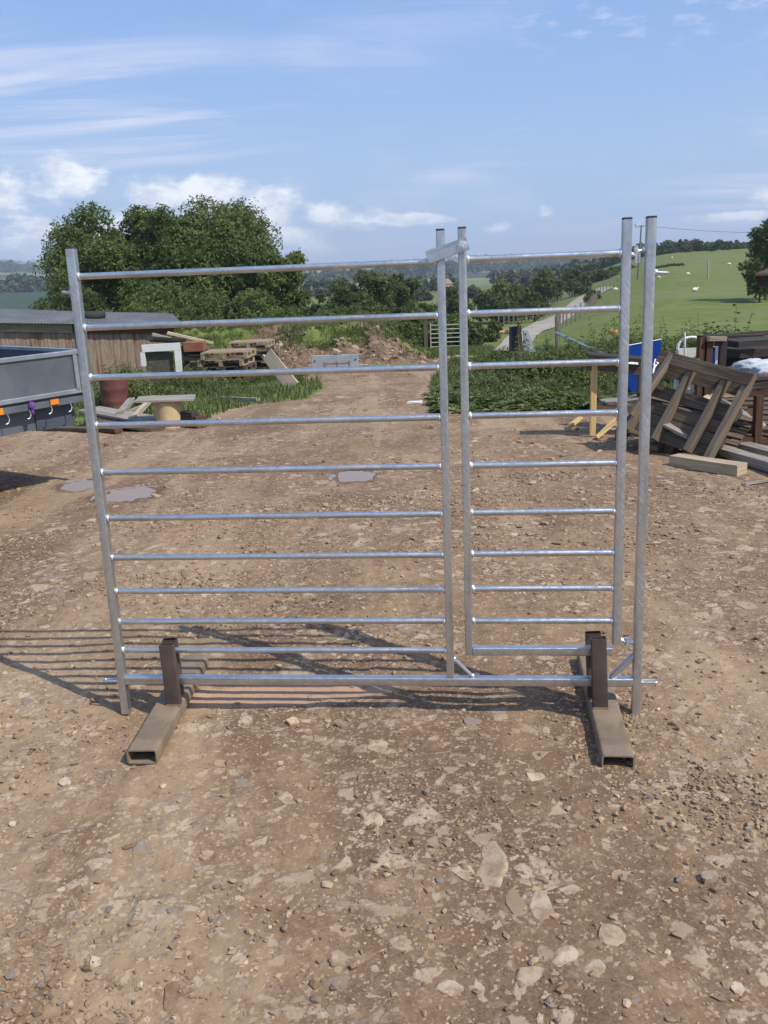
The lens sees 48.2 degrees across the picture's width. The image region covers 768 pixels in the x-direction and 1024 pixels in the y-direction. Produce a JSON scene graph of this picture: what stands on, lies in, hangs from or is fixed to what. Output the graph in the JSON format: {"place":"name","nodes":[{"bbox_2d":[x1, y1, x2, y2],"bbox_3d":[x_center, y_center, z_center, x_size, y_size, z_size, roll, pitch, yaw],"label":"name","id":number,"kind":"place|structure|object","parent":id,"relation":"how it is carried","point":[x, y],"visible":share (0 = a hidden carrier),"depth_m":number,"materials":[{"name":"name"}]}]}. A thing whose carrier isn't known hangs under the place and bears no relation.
{"place":"outdoors","nodes":[
{"label":"outdoors","id":0,"kind":"place"},
{"bbox_2d":[234,345,274,353],"bbox_3d":[-2.974,-3.648,19.320,0.915,0.134,0.763,-2,16,2],"label":"pallet","id":1,"kind":"object","parent":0,"point":[263,347],"visible":0.38,"depth_m":19.32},
{"bbox_2d":[227,339,274,348],"bbox_3d":[-2.987,-3.798,19.346,0.915,0.134,0.763,-1,16,4],"label":"pallet","id":2,"kind":"object","parent":1,"relation":"on","point":[250,343],"visible":0.99,"depth_m":19.21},
{"bbox_2d":[0,247,767,1023],"bbox_3d":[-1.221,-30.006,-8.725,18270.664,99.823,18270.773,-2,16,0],"label":"ground","id":3,"kind":"structure","parent":0,"point":[714,297],"depth_m":2.95,"materials":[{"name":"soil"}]},
{"bbox_2d":[0,259,52,272],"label":"wood","id":4,"kind":"object","parent":3,"relation":"on","point":[11,266],"visible":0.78,"depth_m":1406.60,"materials":[{"name":"green plant"}]},
{"bbox_2d":[0,273,62,292],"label":"wood","id":5,"kind":"object","parent":3,"relation":"on","point":[16,282],"visible":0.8,"depth_m":543.65,"materials":[{"name":"green plant"}]},
{"bbox_2d":[0,345,82,436],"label":"farm trailer","id":6,"kind":"object","parent":3,"relation":"on","point":[40,388],"visible":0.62,"depth_m":6.69,"materials":[{"name":"metal"}]},
{"bbox_2d":[41,426,86,432],"bbox_3d":[-4.030,-1.053,10.864,0.986,0.109,0.130,8,19,32],"label":"plank","id":7,"kind":"object","parent":3,"relation":"on","point":[81,429],"visible":0.5,"depth_m":10.74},
{"bbox_2d":[28,271,106,310],"bbox_3d":[-14.322,-8.325,38.872,3.927,4.974,4.031,-16,21,-39],"label":"shrub","id":8,"kind":"object","parent":3,"relation":"on","point":[90,301],"visible":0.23,"depth_m":38.10,"materials":[{"name":"green plant"}]},
{"bbox_2d":[53,478,93,491],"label":"puddle","id":9,"kind":"object","parent":3,"relation":"on","point":[82,484],"visible":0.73,"depth_m":7.18,"materials":[{"name":"liquid"}]},
{"bbox_2d":[0,309,178,373],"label":"board shed","id":10,"kind":"structure","parent":3,"relation":"on","point":[43,328],"depth_m":19.77,"materials":[{"name":"wood"}]},
{"bbox_2d":[30,200,162,311],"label":"tree","id":11,"kind":"object","parent":3,"relation":"on","point":[96,253],"visible":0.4,"depth_m":42.43,"materials":[{"name":"green plant"}]},
{"bbox_2d":[99,373,128,408],"bbox_3d":[-4.138,-1.818,13.179,0.434,0.570,0.434,-2,16,0],"label":"plant pot","id":12,"kind":"object","parent":3,"relation":"on","point":[114,393],"visible":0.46,"depth_m":13.01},
{"bbox_2d":[78,406,155,421],"bbox_3d":[-3.232,-1.212,10.865,1.600,0.115,0.350,9,20,34],"label":"plank","id":13,"kind":"object","parent":3,"relation":"on","point":[102,411],"visible":0.64,"depth_m":10.89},
{"bbox_2d":[116,397,134,413],"bbox_3d":[-3.475,-1.422,11.547,0.096,0.069,1.366,-5,16,-8],"label":"plank","id":14,"kind":"object","parent":13,"relation":"on","point":[128,403],"visible":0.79,"depth_m":11.46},
{"bbox_2d":[91,486,156,501],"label":"puddle","id":15,"kind":"object","parent":3,"relation":"on","point":[129,494],"visible":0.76,"depth_m":6.67,"materials":[{"name":"liquid"}]},
{"bbox_2d":[94,356,156,405],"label":"weeds","id":16,"kind":"object","parent":3,"relation":"on","point":[137,388],"visible":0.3,"depth_m":13.66,"materials":[{"name":"green plant"}]},
{"bbox_2d":[97,419,163,431],"bbox_3d":[-3.182,-1.060,10.521,1.197,0.043,0.213,9,19,33],"label":"plank","id":17,"kind":"object","parent":3,"relation":"on","point":[150,429],"visible":0.43,"depth_m":10.21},
{"bbox_2d":[97,204,164,311],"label":"tree","id":18,"kind":"object","parent":3,"relation":"on","point":[134,227],"visible":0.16,"depth_m":43.94,"materials":[{"name":"green plant"}]},
{"bbox_2d":[140,343,182,383],"bbox_3d":[-4.097,-2.707,15.843,0.746,0.802,0.109,-2,16,0],"label":"white frame","id":19,"kind":"object","parent":3,"relation":"on","point":[157,357],"visible":0.79,"depth_m":15.82,"materials":[{"name":"paint"}]},
{"bbox_2d":[135,394,195,428],"bbox_3d":[-2.646,-1.207,10.488,0.688,0.406,0.420,-5,16,-8],"label":"cable reel","id":20,"kind":"object","parent":3,"relation":"on","point":[168,407],"visible":0.71,"depth_m":10.34,"materials":[{"name":"brown wood"}]},
{"bbox_2d":[126,638,208,763],"bbox_3d":[-0.781,0.591,3.113,0.102,0.288,0.705,-1,16,3],"label":"steel stand","id":21,"kind":"object","parent":3,"relation":"on","point":[153,737],"visible":1,"depth_m":3.03,"materials":[{"name":"metal"}]},
{"bbox_2d":[105,276,232,328],"bbox_3d":[-9.816,-8.416,39.164,6.410,4.637,6.638,-2,16,0],"label":"shrub","id":22,"kind":"object","parent":3,"relation":"on","point":[191,310],"visible":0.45,"depth_m":38.42,"materials":[{"name":"green plant"}]},
{"bbox_2d":[118,202,226,309],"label":"tree","id":23,"kind":"object","parent":3,"relation":"on","point":[176,229],"visible":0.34,"depth_m":41.68,"materials":[{"name":"green plant"}]},
{"bbox_2d":[180,410,198,427],"bbox_3d":[-2.354,-1.129,10.396,0.109,0.214,0.288,-17,22,-42],"label":"crate","id":24,"kind":"object","parent":3,"relation":"on","point":[188,414],"visible":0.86,"depth_m":10.32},
{"bbox_2d":[182,362,203,370],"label":"plank","id":25,"kind":"object","parent":3,"relation":"on","point":[191,365],"visible":0.21,"depth_m":18.14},
{"bbox_2d":[181,355,200,360],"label":"plank","id":26,"kind":"object","parent":25,"relation":"on","point":[191,357],"visible":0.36,"depth_m":18.15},
{"bbox_2d":[180,346,207,354],"bbox_3d":[-4.040,-3.432,18.221,0.558,0.204,0.204,0,16,8],"label":"plank","id":27,"kind":"object","parent":26,"relation":"on","point":[189,353],"visible":0.36,"depth_m":18.14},
{"bbox_2d":[183,340,206,351],"bbox_3d":[-3.959,-3.468,17.951,0.420,0.200,0.340,-2,16,0],"label":"rusty box","id":28,"kind":"object","parent":27,"relation":"on","point":[194,346],"visible":1,"depth_m":17.80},
{"bbox_2d":[151,364,249,394],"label":"weeds","id":29,"kind":"object","parent":3,"relation":"on","point":[241,382],"visible":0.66,"depth_m":15.24,"materials":[{"name":"green plant"}]},
{"bbox_2d":[131,193,282,319],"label":"tree","id":30,"kind":"object","parent":3,"relation":"on","point":[235,228],"visible":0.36,"depth_m":42.17,"materials":[{"name":"green plant"}]},
{"bbox_2d":[217,376,258,382],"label":"pallet","id":31,"kind":"object","parent":3,"relation":"on","point":[255,377],"visible":0.16,"depth_m":17.01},
{"bbox_2d":[207,369,255,378],"bbox_3d":[-3.049,-2.713,16.928,0.915,0.134,0.763,-1,16,5],"label":"pallet","id":32,"kind":"object","parent":31,"relation":"on","point":[246,377],"visible":0.16,"depth_m":17.11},
{"bbox_2d":[200,361,256,370],"bbox_3d":[-3.046,-2.843,16.883,0.915,0.134,0.763,0,16,7],"label":"pallet","id":33,"kind":"object","parent":32,"relation":"on","point":[232,366],"visible":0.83,"depth_m":16.80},
{"bbox_2d":[197,355,254,366],"bbox_3d":[-3.086,-2.966,16.820,0.915,0.134,0.763,0,16,9],"label":"pallet","id":34,"kind":"object","parent":33,"relation":"on","point":[224,362],"visible":0.81,"depth_m":16.66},
{"bbox_2d":[200,348,255,359],"bbox_3d":[-3.034,-3.098,16.774,0.915,0.134,0.763,-1,16,6],"label":"pallet","id":35,"kind":"object","parent":34,"relation":"on","point":[231,352],"visible":1,"depth_m":16.66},
{"bbox_2d":[223,286,304,319],"bbox_3d":[-5.457,-8.370,38.343,4.333,3.440,4.200,-2,16,0],"label":"shrub","id":36,"kind":"object","parent":3,"relation":"on","point":[257,303],"visible":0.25,"depth_m":37.83,"materials":[{"name":"green plant"}]},
{"bbox_2d":[233,236,314,318],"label":"tree","id":37,"kind":"object","parent":3,"relation":"on","point":[286,283],"visible":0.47,"depth_m":40.55,"materials":[{"name":"green plant"}]},
{"bbox_2d":[263,349,297,387],"bbox_3d":[-1.843,-2.510,15.229,0.817,0.757,0.108,12,22,41],"label":"plank","id":38,"kind":"object","parent":3,"relation":"on","point":[271,359],"visible":0.64,"depth_m":15.23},
{"bbox_2d":[173,303,428,351],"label":"weeds","id":39,"kind":"object","parent":3,"relation":"on","point":[390,326],"visible":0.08,"depth_m":25.46,"materials":[{"name":"green plant"}]},
{"bbox_2d":[310,293,336,315],"bbox_3d":[-2.782,-8.659,40.049,1.448,3.094,1.495,-2,16,0],"label":"shrub","id":40,"kind":"object","parent":3,"relation":"on","point":[320,298],"visible":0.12,"depth_m":39.84,"materials":[{"name":"green plant"}]},
{"bbox_2d":[312,354,358,367],"bbox_3d":[-1.081,-3.306,19.070,1.045,0.382,0.045,-2,16,0],"label":"steel plate","id":41,"kind":"object","parent":3,"relation":"on","point":[319,360],"visible":0.8,"depth_m":19.04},
{"bbox_2d":[328,471,379,481],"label":"puddle","id":42,"kind":"object","parent":3,"relation":"on","point":[349,476],"visible":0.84,"depth_m":6.92,"materials":[{"name":"liquid"}]},
{"bbox_2d":[314,299,395,323],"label":"shrub","id":43,"kind":"object","parent":3,"relation":"on","point":[379,310],"visible":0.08,"depth_m":44.11,"materials":[{"name":"green plant"}]},
{"bbox_2d":[320,269,395,313],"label":"tree","id":44,"kind":"object","parent":3,"relation":"on","point":[376,287],"visible":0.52,"depth_m":63.02,"materials":[{"name":"green plant"}]},
{"bbox_2d":[62,216,668,715],"bbox_3d":[-0.066,-0.079,2.875,1.978,1.655,0.104,-1,16,5],"label":"sheep hurdle","id":45,"kind":"object","parent":3,"relation":"on","point":[440,252],"visible":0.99,"depth_m":2.86,"materials":[{"name":"metal"}]},
{"bbox_2d":[363,812,382,827],"bbox_3d":[-0.031,0.896,2.473,0.063,0.020,0.076,4,17,22],"label":"stone","id":46,"kind":"object","parent":3,"relation":"on","point":[370,819],"visible":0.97,"depth_m":2.48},
{"bbox_2d":[33,310,714,430],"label":"grass","id":47,"kind":"structure","parent":3,"relation":"on","point":[263,394],"depth_m":16.04,"materials":[{"name":"plant"}]},
{"bbox_2d":[367,740,387,751],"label":"stone","id":48,"kind":"object","parent":3,"relation":"on","point":[380,746],"visible":1,"depth_m":2.85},
{"bbox_2d":[385,320,414,339],"bbox_3d":[0.254,-7.543,37.315,2.040,1.766,2.215,5,18,23],"label":"shrub","id":49,"kind":"object","parent":3,"relation":"on","point":[406,330],"visible":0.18,"depth_m":37.00,"materials":[{"name":"green plant"}]},
{"bbox_2d":[390,272,420,321],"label":"tree","id":50,"kind":"object","parent":3,"relation":"on","point":[406,288],"visible":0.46,"depth_m":67.25,"materials":[{"name":"green plant"}]},
{"bbox_2d":[401,300,446,325],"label":"shrub","id":51,"kind":"object","parent":3,"relation":"on","point":[422,307],"visible":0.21,"depth_m":56.19,"materials":[{"name":"green plant"}]},
{"bbox_2d":[423,321,459,347],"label":"field gate","id":52,"kind":"structure","parent":3,"relation":"on","point":[425,333],"depth_m":36.39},
{"bbox_2d":[394,316,493,347],"bbox_3d":[2.860,-8.461,41.193,4.630,2.217,8.603,-9,17,-21],"label":"hedge","id":53,"kind":"object","parent":3,"relation":"on","point":[475,331],"visible":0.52,"depth_m":38.03,"materials":[{"name":"green plant"}]},
{"bbox_2d":[302,258,597,282],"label":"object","id":54,"kind":"object","parent":3,"relation":"on","point":[451,266],"visible":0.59,"depth_m":922.45,"materials":[{"name":"green plant"}]},
{"bbox_2d":[436,980,463,996],"bbox_3d":[0.154,1.050,1.900,0.055,0.020,0.072,9,19,33],"label":"stone","id":55,"kind":"object","parent":3,"relation":"on","point":[452,988],"visible":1,"depth_m":1.89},
{"bbox_2d":[437,286,475,316],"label":"tree","id":56,"kind":"object","parent":3,"relation":"on","point":[452,303],"visible":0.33,"depth_m":72.25,"materials":[{"name":"green plant"}]},
{"bbox_2d":[301,257,620,296],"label":"hedge","id":57,"kind":"object","parent":3,"relation":"on","point":[320,287],"visible":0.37,"depth_m":299.31,"materials":[{"name":"green plant"}]},
{"bbox_2d":[448,865,474,879],"bbox_3d":[0.207,0.947,2.245,0.061,0.012,0.067,-8,17,-20],"label":"stone","id":58,"kind":"object","parent":3,"relation":"on","point":[459,871],"visible":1,"depth_m":2.24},
{"bbox_2d":[478,321,503,341],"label":"shrub","id":59,"kind":"object","parent":3,"relation":"on","point":[495,327],"visible":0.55,"depth_m":46.83,"materials":[{"name":"green plant"}]},
{"bbox_2d":[476,841,508,887],"bbox_3d":[0.277,0.942,2.287,0.146,0.030,0.204,9,20,34],"label":"stone","id":60,"kind":"object","parent":3,"relation":"on","point":[495,857],"visible":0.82,"depth_m":2.27,"materials":[{"name":"stone"}]},
{"bbox_2d":[471,277,525,322],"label":"tree","id":61,"kind":"object","parent":3,"relation":"on","point":[488,299],"visible":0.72,"depth_m":84.72,"materials":[{"name":"green plant"}]},
{"bbox_2d":[407,262,601,301],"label":"hedge","id":62,"kind":"object","parent":3,"relation":"on","point":[421,294],"visible":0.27,"depth_m":188.11,"materials":[{"name":"green plant"}]},
{"bbox_2d":[430,342,580,382],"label":"weeds","id":63,"kind":"object","parent":3,"relation":"on","point":[473,358],"visible":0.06,"depth_m":19.11,"materials":[{"name":"green plant"}]},
{"bbox_2d":[509,321,534,356],"bbox_3d":[3.084,-3.716,18.790,0.668,0.928,0.250,-2,16,0],"label":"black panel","id":64,"kind":"object","parent":3,"relation":"on","point":[514,331],"visible":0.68,"depth_m":18.75,"materials":[{"name":"plastic"}]},
{"bbox_2d":[512,966,541,999],"bbox_3d":[0.330,1.047,1.891,0.109,0.024,0.094,-7,17,-14],"label":"stone","id":65,"kind":"object","parent":3,"relation":"on","point":[529,976],"visible":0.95,"depth_m":1.91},
{"bbox_2d":[420,386,634,413],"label":"docks","id":66,"kind":"object","parent":3,"relation":"on","point":[518,404],"visible":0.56,"depth_m":10.69,"materials":[{"name":"green plant"}]},
{"bbox_2d":[427,326,636,406],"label":"nettles","id":67,"kind":"object","parent":3,"relation":"on","point":[492,379],"visible":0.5,"depth_m":12.62,"materials":[{"name":"green plant"}]},
{"bbox_2d":[522,290,550,321],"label":"shrub","id":68,"kind":"object","parent":3,"relation":"on","point":[536,301],"visible":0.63,"depth_m":81.72,"materials":[{"name":"green plant"}]},
{"bbox_2d":[530,889,554,920],"bbox_3d":[0.369,0.981,2.134,0.098,0.020,0.109,-2,16,0],"label":"stone","id":69,"kind":"object","parent":3,"relation":"on","point":[542,908],"visible":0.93,"depth_m":2.12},
{"bbox_2d":[528,268,567,305],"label":"tree","id":70,"kind":"object","parent":3,"relation":"on","point":[546,285],"visible":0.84,"depth_m":115.34,"materials":[{"name":"green plant"}]},
{"bbox_2d":[490,286,612,349],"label":"lane","id":71,"kind":"structure","parent":3,"relation":"on","point":[535,328],"depth_m":66.99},
{"bbox_2d":[498,274,616,326],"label":"wire fence","id":72,"kind":"object","parent":3,"relation":"on","point":[509,319],"visible":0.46,"depth_m":94.01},
{"bbox_2d":[552,945,577,966],"bbox_3d":[0.413,1.022,1.964,0.054,0.020,0.072,6,18,26],"label":"stone","id":73,"kind":"object","parent":3,"relation":"on","point":[565,954],"visible":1,"depth_m":1.97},
{"bbox_2d":[558,885,579,895],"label":"stone","id":74,"kind":"object","parent":3,"relation":"on","point":[570,890],"visible":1,"depth_m":2.17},
{"bbox_2d":[438,323,711,407],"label":"seeding grass","id":75,"kind":"structure","parent":3,"relation":"on","point":[534,375],"depth_m":12.65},
{"bbox_2d":[563,268,592,295],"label":"tree","id":76,"kind":"object","parent":3,"relation":"on","point":[580,282],"visible":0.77,"depth_m":129.96,"materials":[{"name":"green plant"}]},
{"bbox_2d":[555,279,618,348],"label":"wire fence","id":77,"kind":"object","parent":3,"relation":"on","point":[592,299],"visible":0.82,"depth_m":61.18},
{"bbox_2d":[486,238,702,282],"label":"hedge","id":78,"kind":"object","parent":3,"relation":"on","point":[525,272],"visible":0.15,"depth_m":405.99,"materials":[{"name":"green plant"}]},
{"bbox_2d":[584,959,605,975],"bbox_3d":[0.473,1.027,1.933,0.054,0.012,0.051,7,19,29],"label":"stone","id":79,"kind":"object","parent":3,"relation":"on","point":[598,966],"visible":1,"depth_m":1.93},
{"bbox_2d":[586,268,619,282],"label":"shrub","id":80,"kind":"object","parent":3,"relation":"on","point":[597,275],"visible":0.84,"depth_m":158.44,"materials":[{"name":"green plant"}]},
{"bbox_2d":[577,631,634,767],"bbox_3d":[0.757,0.550,2.991,0.117,0.314,0.751,0,16,7],"label":"steel stand","id":81,"kind":"object","parent":3,"relation":"on","point":[609,731],"visible":0.98,"depth_m":2.89,"materials":[{"name":"metal"}]},
{"bbox_2d":[586,352,640,435],"bbox_3d":[2.290,-1.159,8.450,0.645,0.830,0.440,-2,16,0],"label":"trestle","id":82,"kind":"object","parent":3,"relation":"on","point":[632,369],"visible":0.49,"depth_m":8.38,"materials":[{"name":"wood"}]},
{"bbox_2d":[599,394,638,403],"bbox_3d":[2.399,-1.133,8.650,0.378,0.059,0.302,-2,16,0],"label":"plank","id":83,"kind":"object","parent":82,"relation":"on","point":[631,398],"visible":0.5,"depth_m":8.62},
{"bbox_2d":[628,339,660,391],"bbox_3d":[2.676,-1.505,8.805,0.468,0.500,0.198,-7,17,-14],"label":"blue sign","id":84,"kind":"object","parent":83,"relation":"on","point":[635,349],"visible":0.4,"depth_m":8.81,"materials":[{"name":"paint"}]},
{"bbox_2d":[477,335,767,361],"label":"field grass","id":85,"kind":"structure","parent":3,"relation":"on","point":[540,348],"depth_m":24.89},
{"bbox_2d":[518,301,760,384],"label":"nettles","id":86,"kind":"object","parent":3,"relation":"on","point":[665,345],"visible":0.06,"depth_m":15.57,"materials":[{"name":"green plant"}]},
{"bbox_2d":[614,396,751,459],"bbox_3d":[2.690,-0.739,7.661,0.987,0.119,0.823,20,39,30],"label":"pallet","id":87,"kind":"object","parent":3,"relation":"on","point":[740,433],"visible":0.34,"depth_m":7.54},
{"bbox_2d":[627,350,757,457],"bbox_3d":[2.575,-0.916,7.257,0.499,0.826,1.002,-14,20,-34],"label":"broken pallet","id":88,"kind":"object","parent":3,"relation":"on","point":[706,433],"visible":0.78,"depth_m":7.21,"materials":[{"name":"wood"}]},
{"bbox_2d":[628,353,672,416],"bbox_3d":[2.321,-1.100,7.441,0.457,0.521,0.059,-9,17,-20],"label":"plank","id":89,"kind":"object","parent":88,"relation":"on","point":[661,371],"visible":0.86,"depth_m":7.42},
{"bbox_2d":[749,363,767,376],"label":"sack","id":90,"kind":"object","parent":88,"relation":"on","point":[760,370],"visible":0.83,"depth_m":7.28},
{"bbox_2d":[731,358,767,371],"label":"sack","id":91,"kind":"object","parent":90,"relation":"on","point":[746,365],"visible":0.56,"depth_m":7.46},
{"bbox_2d":[694,337,704,396],"bbox_3d":[2.961,-1.161,8.081,0.058,0.963,0.074,-2,16,0],"label":"upright timber","id":92,"kind":"object","parent":3,"relation":"on","point":[700,347],"visible":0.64,"depth_m":7.97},
{"bbox_2d":[696,330,767,338],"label":"plank","id":93,"kind":"object","parent":92,"relation":"on","point":[747,334],"visible":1,"depth_m":8.12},
{"bbox_2d":[656,238,752,254],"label":"hedge","id":94,"kind":"object","parent":3,"relation":"on","point":[668,245],"visible":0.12,"depth_m":225.80,"materials":[{"name":"green plant"}]},
{"bbox_2d":[702,337,712,396],"bbox_3d":[3.036,-1.165,8.081,0.069,0.964,0.073,-2,16,0],"label":"upright timber","id":95,"kind":"object","parent":3,"relation":"on","point":[708,354],"visible":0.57,"depth_m":7.96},
{"bbox_2d":[669,453,746,476],"bbox_3d":[2.518,-0.371,6.687,0.132,0.103,0.604,-13,20,-34],"label":"sawn timber","id":96,"kind":"object","parent":3,"relation":"on","point":[713,465],"visible":1,"depth_m":6.62,"materials":[{"name":"wood"}]},
{"bbox_2d":[701,870,718,883],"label":"stone","id":97,"kind":"object","parent":3,"relation":"on","point":[709,876],"visible":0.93,"depth_m":2.19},
{"bbox_2d":[717,338,727,366],"bbox_3d":[3.162,-1.165,8.082,0.063,0.961,0.075,-2,16,0],"label":"upright timber","id":98,"kind":"object","parent":3,"relation":"on","point":[722,351],"visible":0.21,"depth_m":7.96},
{"bbox_2d":[718,445,767,471],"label":"timber beam","id":99,"kind":"structure","parent":3,"relation":"on","point":[756,461],"depth_m":6.82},
{"bbox_2d":[723,397,767,431],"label":"pallet","id":100,"kind":"object","parent":3,"relation":"on","point":[747,403],"visible":0.06,"depth_m":8.37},
{"bbox_2d":[674,333,717,389],"bbox_3d":[3.026,-1.446,8.243,0.434,0.557,0.130,-2,16,0],"label":"white window","id":101,"kind":"structure","parent":100,"relation":"on","point":[688,352],"depth_m":8.25,"materials":[{"name":"paint"}]},
{"bbox_2d":[724,437,767,455],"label":"timber beam","id":102,"kind":"structure","parent":3,"relation":"on","point":[755,448],"depth_m":7.21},
{"bbox_2d":[726,388,767,444],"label":"work table","id":103,"kind":"object","parent":3,"relation":"on","point":[758,395],"visible":0.64,"depth_m":7.38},
{"bbox_2d":[737,219,767,299],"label":"tree","id":104,"kind":"object","parent":3,"relation":"on","point":[759,239],"visible":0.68,"depth_m":59.38,"materials":[{"name":"green plant"}]},
{"bbox_2d":[745,261,767,301],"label":"shrub","id":105,"kind":"object","parent":3,"relation":"on","point":[752,286],"visible":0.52,"depth_m":58.01,"materials":[{"name":"green plant"}]},
{"bbox_2d":[755,269,767,287],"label":"open shed","id":106,"kind":"structure","parent":3,"relation":"on","point":[761,277],"depth_m":13.08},
{"bbox_2d":[0,0,767,264],"label":"sky","id":107,"kind":"structure","parent":0,"point":[363,130],"materials":[{"name":"blue"}]},
{"bbox_3d":[3.860,-1.149,8.980,0.263,0.465,0.258,-2,16,0],"label":"bearer","id":108,"kind":"object","parent":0,"visible":0},
{"bbox_2d":[753,380,767,387],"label":"timber baulk","id":109,"kind":"object","parent":108,"relation":"on","point":[761,383],"depth_m":8.66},
{"bbox_2d":[756,376,767,379],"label":"timber baulk","id":110,"kind":"object","parent":109,"relation":"on","point":[762,378],"depth_m":8.63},
{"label":"timber baulk","id":111,"kind":"object","parent":110,"relation":"on","visible":0},
{"bbox_2d":[726,356,767,363],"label":"timber baulk","id":112,"kind":"object","parent":111,"relation":"on","point":[729,360],"visible":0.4,"depth_m":8.55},
{"bbox_2d":[727,346,767,357],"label":"timber baulk","id":113,"kind":"object","parent":112,"relation":"on","point":[747,352],"visible":0.8,"depth_m":8.41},
{"bbox_2d":[715,336,767,347],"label":"timber baulk","id":114,"kind":"object","parent":113,"relation":"on","point":[746,342],"visible":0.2,"depth_m":8.58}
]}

